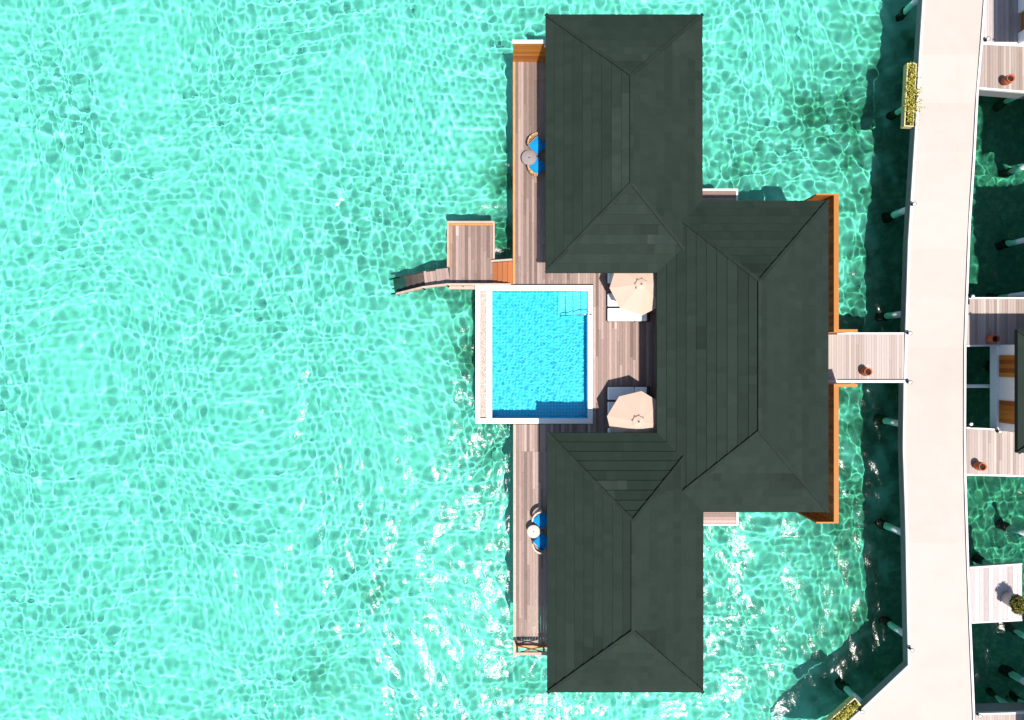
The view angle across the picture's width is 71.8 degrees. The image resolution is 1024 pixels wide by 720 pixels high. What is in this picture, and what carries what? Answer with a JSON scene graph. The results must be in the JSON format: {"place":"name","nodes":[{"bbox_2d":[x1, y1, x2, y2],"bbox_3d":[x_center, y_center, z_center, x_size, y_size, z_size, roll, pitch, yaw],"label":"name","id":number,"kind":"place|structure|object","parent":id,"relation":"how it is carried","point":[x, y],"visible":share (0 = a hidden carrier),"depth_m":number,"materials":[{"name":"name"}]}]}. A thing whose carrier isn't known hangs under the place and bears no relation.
{"place":"outdoors","nodes":[
{"label":"outdoors","id":0,"kind":"place"},
{"bbox_2d":[0,0,1023,719],"bbox_3d":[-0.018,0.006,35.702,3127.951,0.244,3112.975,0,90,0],"label":"water","id":1,"kind":"structure","parent":0,"point":[256,460],"depth_m":35.70,"materials":[{"name":"teal liquid"}]},
{"bbox_3d":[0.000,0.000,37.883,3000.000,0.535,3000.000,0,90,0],"label":"sea floor","id":2,"kind":"structure","parent":0,"visible":0},
{"bbox_2d":[396,221,512,294],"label":"swim platform","id":3,"kind":"structure","parent":2,"relation":"on","point":[471,265],"depth_m":34.60,"materials":[{"name":"wood"}]},
{"bbox_2d":[513,13,829,693],"bbox_3d":[7.022,-0.291,33.613,13.951,9.273,29.989,0,90,0],"label":"overwater villa","id":4,"kind":"object","parent":2,"relation":"on","point":[729,366],"visible":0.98,"depth_m":30.47,"materials":[{"name":"green"}]},
{"bbox_2d":[512,39,544,61],"bbox_3d":[1.353,-14.367,33.115,2.694,2.370,0.260,0,90,0],"label":"privacy screen","id":5,"kind":"object","parent":4,"relation":"on","point":[528,50],"visible":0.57,"depth_m":32.74,"materials":[{"name":"brown wood"}]},
{"bbox_2d":[521,150,536,164],"bbox_3d":[0.807,-9.588,33.742,0.720,0.507,0.720,0,90,0],"label":"round table","id":6,"kind":"object","parent":4,"relation":"on","point":[529,157],"visible":0.99,"depth_m":33.49,"materials":[{"name":"metal"}]},
{"bbox_2d":[515,644,546,654],"bbox_3d":[1.450,13.692,33.625,2.600,1.350,0.130,0,90,0],"label":"lattice railing","id":7,"kind":"object","parent":4,"relation":"on","point":[535,652],"visible":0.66,"depth_m":33.15,"materials":[{"name":"brown wood"}]},
{"bbox_2d":[527,525,539,537],"bbox_3d":[1.023,8.129,33.742,0.620,0.507,0.620,0,90,0],"label":"round table","id":8,"kind":"object","parent":4,"relation":"on","point":[533,531],"visible":1,"depth_m":33.49,"materials":[{"name":"metal"}]},
{"bbox_2d":[476,285,592,423],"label":"swimming pool","id":9,"kind":"structure","parent":4,"relation":"in","point":[534,354],"depth_m":34.03,"materials":[{"name":"blue liquid"}]},
{"bbox_2d":[527,132,544,156],"bbox_3d":[1.155,-10.259,33.615,0.695,0.760,0.830,-45,90,0],"label":"armchair","id":10,"kind":"object","parent":4,"relation":"on","point":[536,144],"visible":0.98,"depth_m":33.55,"materials":[{"name":"blue fabric"}]},
{"bbox_2d":[527,157,544,176],"bbox_3d":[1.155,-9.152,33.615,0.695,0.760,0.830,45,90,0],"label":"armchair","id":11,"kind":"object","parent":4,"relation":"on","point":[536,168],"visible":0.98,"depth_m":33.55,"materials":[{"name":"blue fabric"}]},
{"bbox_2d":[531,509,546,528],"bbox_3d":[1.364,7.556,33.615,0.695,0.760,0.830,-45,90,0],"label":"armchair","id":12,"kind":"object","parent":4,"relation":"on","point":[539,518],"visible":0.96,"depth_m":33.55,"materials":[{"name":"fabric"}]},
{"bbox_2d":[532,531,546,554],"bbox_3d":[1.383,8.702,33.615,0.695,0.760,0.830,45,90,0],"label":"armchair","id":13,"kind":"object","parent":4,"relation":"on","point":[540,541],"visible":0.94,"depth_m":33.55,"materials":[{"name":"fabric"}]},
{"bbox_2d":[607,273,613,283],"bbox_3d":[5.561,-3.961,33.762,2.060,0.467,0.660,0,90,0],"label":"sun bed","id":14,"kind":"object","parent":4,"relation":"on","point":[609,277],"visible":0.11,"depth_m":33.65,"materials":[{"name":"white fabric"}]},
{"bbox_2d":[607,401,615,414],"bbox_3d":[5.561,2.304,33.762,2.060,0.467,0.660,0,90,0],"label":"sun bed","id":15,"kind":"object","parent":4,"relation":"on","point":[610,404],"visible":0.21,"depth_m":33.65,"materials":[{"name":"white fabric"}]},
{"bbox_2d":[607,293,618,306],"bbox_3d":[5.561,-2.868,33.762,2.060,0.467,0.660,0,90,0],"label":"sun bed","id":16,"kind":"object","parent":4,"relation":"on","point":[611,301],"visible":0.18,"depth_m":33.65,"materials":[{"name":"white fabric"}]},
{"bbox_2d":[607,308,649,321],"bbox_3d":[5.561,-2.160,33.762,2.060,0.467,0.660,0,90,0],"label":"sun bed","id":17,"kind":"object","parent":4,"relation":"on","point":[617,315],"visible":0.65,"depth_m":33.65,"materials":[{"name":"white fabric"}]},
{"bbox_2d":[607,386,649,399],"bbox_3d":[5.561,1.592,33.762,2.060,0.467,0.660,0,90,0],"label":"sun bed","id":18,"kind":"object","parent":4,"relation":"on","point":[614,392],"visible":0.69,"depth_m":33.65,"materials":[{"name":"white fabric"}]},
{"bbox_2d":[607,391,655,431],"bbox_3d":[5.627,2.742,32.653,2.529,2.686,2.529,32,90,0],"label":"parasol","id":19,"kind":"object","parent":4,"relation":"on","point":[634,412],"visible":0.79,"depth_m":31.73,"materials":[{"name":"beige fabric"}]},
{"bbox_2d":[610,273,655,314],"bbox_3d":[5.751,-3.365,32.653,2.529,2.686,2.529,18,90,0],"label":"parasol","id":20,"kind":"object","parent":4,"relation":"on","point":[635,293],"visible":0.76,"depth_m":31.73,"materials":[{"name":"beige fabric"}]},
{"bbox_2d":[796,383,857,522],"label":"timber wall","id":21,"kind":"structure","parent":4,"relation":"on","point":[832,516],"depth_m":32.07,"materials":[{"name":"brown wood"}]},
{"bbox_2d":[804,194,857,333],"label":"timber wall","id":22,"kind":"structure","parent":4,"relation":"on","point":[833,265],"depth_m":31.99,"materials":[{"name":"brown wood"}]},
{"bbox_2d":[828,333,906,382],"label":"entry bridge","id":23,"kind":"structure","parent":2,"relation":"on","point":[852,355],"depth_m":34.00,"materials":[{"name":"wood"}]},
{"bbox_2d":[860,367,871,375],"bbox_3d":[16.865,0.558,33.727,0.425,0.531,0.425,0,90,0],"label":"terracotta jar","id":24,"kind":"object","parent":23,"relation":"on","point":[865,371],"visible":1,"depth_m":33.58,"materials":[{"name":"ceramic"}]},
{"bbox_2d":[846,0,985,719],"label":"jetty","id":25,"kind":"object","parent":2,"relation":"on","point":[931,677],"visible":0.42,"depth_m":34.00,"materials":[{"name":"beige concrete"}]},
{"bbox_2d":[823,695,860,719],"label":"planter trough","id":26,"kind":"object","parent":25,"relation":"on","point":[848,707],"visible":1,"depth_m":34.02,"materials":[{"name":"wicker"}]},
{"bbox_2d":[900,62,924,162],"bbox_3d":[19.272,-11.843,33.968,0.933,0.703,4.884,3,90,0],"label":"planter trough","id":27,"kind":"object","parent":25,"relation":"on","point":[909,90],"visible":1,"depth_m":34.00,"materials":[{"name":"wicker"}]},
{"bbox_2d":[966,164,1023,535],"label":"overwater villa","id":28,"kind":"object","parent":2,"relation":"on","point":[1006,385],"visible":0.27,"depth_m":33.39,"materials":[{"name":"wood"}]},
{"bbox_2d":[966,297,1023,346],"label":"side bridge","id":29,"kind":"structure","parent":28,"relation":"attached to","point":[1002,318],"depth_m":34.00,"materials":[{"name":"brown wood"}]},
{"bbox_2d":[986,335,999,342],"bbox_3d":[22.904,-1.000,33.727,0.425,0.531,0.425,10,90,0],"label":"terracotta jar","id":30,"kind":"object","parent":29,"relation":"on","point":[992,338],"visible":1,"depth_m":33.58,"materials":[{"name":"ceramic"}]},
{"bbox_2d":[966,427,1023,476],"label":"side bridge","id":31,"kind":"structure","parent":28,"relation":"attached to","point":[993,451],"depth_m":34.00,"materials":[{"name":"grey wood"}]},
{"bbox_2d":[973,462,986,470],"bbox_3d":[22.288,5.058,33.727,0.425,0.531,0.425,-30,90,0],"label":"terracotta jar","id":32,"kind":"object","parent":31,"relation":"on","point":[980,466],"visible":1,"depth_m":33.58,"materials":[{"name":"ceramic"}]},
{"bbox_2d":[969,562,1021,623],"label":"landing platform","id":33,"kind":"structure","parent":2,"relation":"on","point":[990,584],"depth_m":34.00,"materials":[{"name":"grey wood"}]},
{"bbox_2d":[1001,592,1023,615],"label":"potted shrub","id":34,"kind":"object","parent":33,"relation":"on","point":[1013,601],"visible":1,"depth_m":33.10,"materials":[{"name":"green plant"}]},
{"bbox_2d":[975,702,1023,719],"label":"side bridge","id":35,"kind":"structure","parent":2,"relation":"on","point":[1002,711],"depth_m":34.16,"materials":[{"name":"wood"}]},
{"bbox_2d":[978,43,1023,98],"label":"side bridge","id":36,"kind":"structure","parent":2,"relation":"on","point":[999,62],"depth_m":34.00,"materials":[{"name":"grey wood"}]},
{"bbox_2d":[1000,74,1014,84],"bbox_3d":[23.615,-13.346,33.727,0.425,0.531,0.425,-40,90,0],"label":"terracotta jar","id":37,"kind":"object","parent":36,"relation":"on","point":[1008,79],"visible":1,"depth_m":33.58,"materials":[{"name":"ceramic"}]},
{"bbox_2d":[1018,0,1023,43],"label":"overwater villa","id":38,"kind":"object","parent":2,"relation":"on","point":[1021,11],"visible":1,"depth_m":33.81,"materials":[{"name":"white"}]},
{"bbox_2d":[981,0,1023,44],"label":"side deck","id":39,"kind":"structure","parent":38,"relation":"attached to","point":[1002,23],"depth_m":33.99,"materials":[{"name":"grey wood"}]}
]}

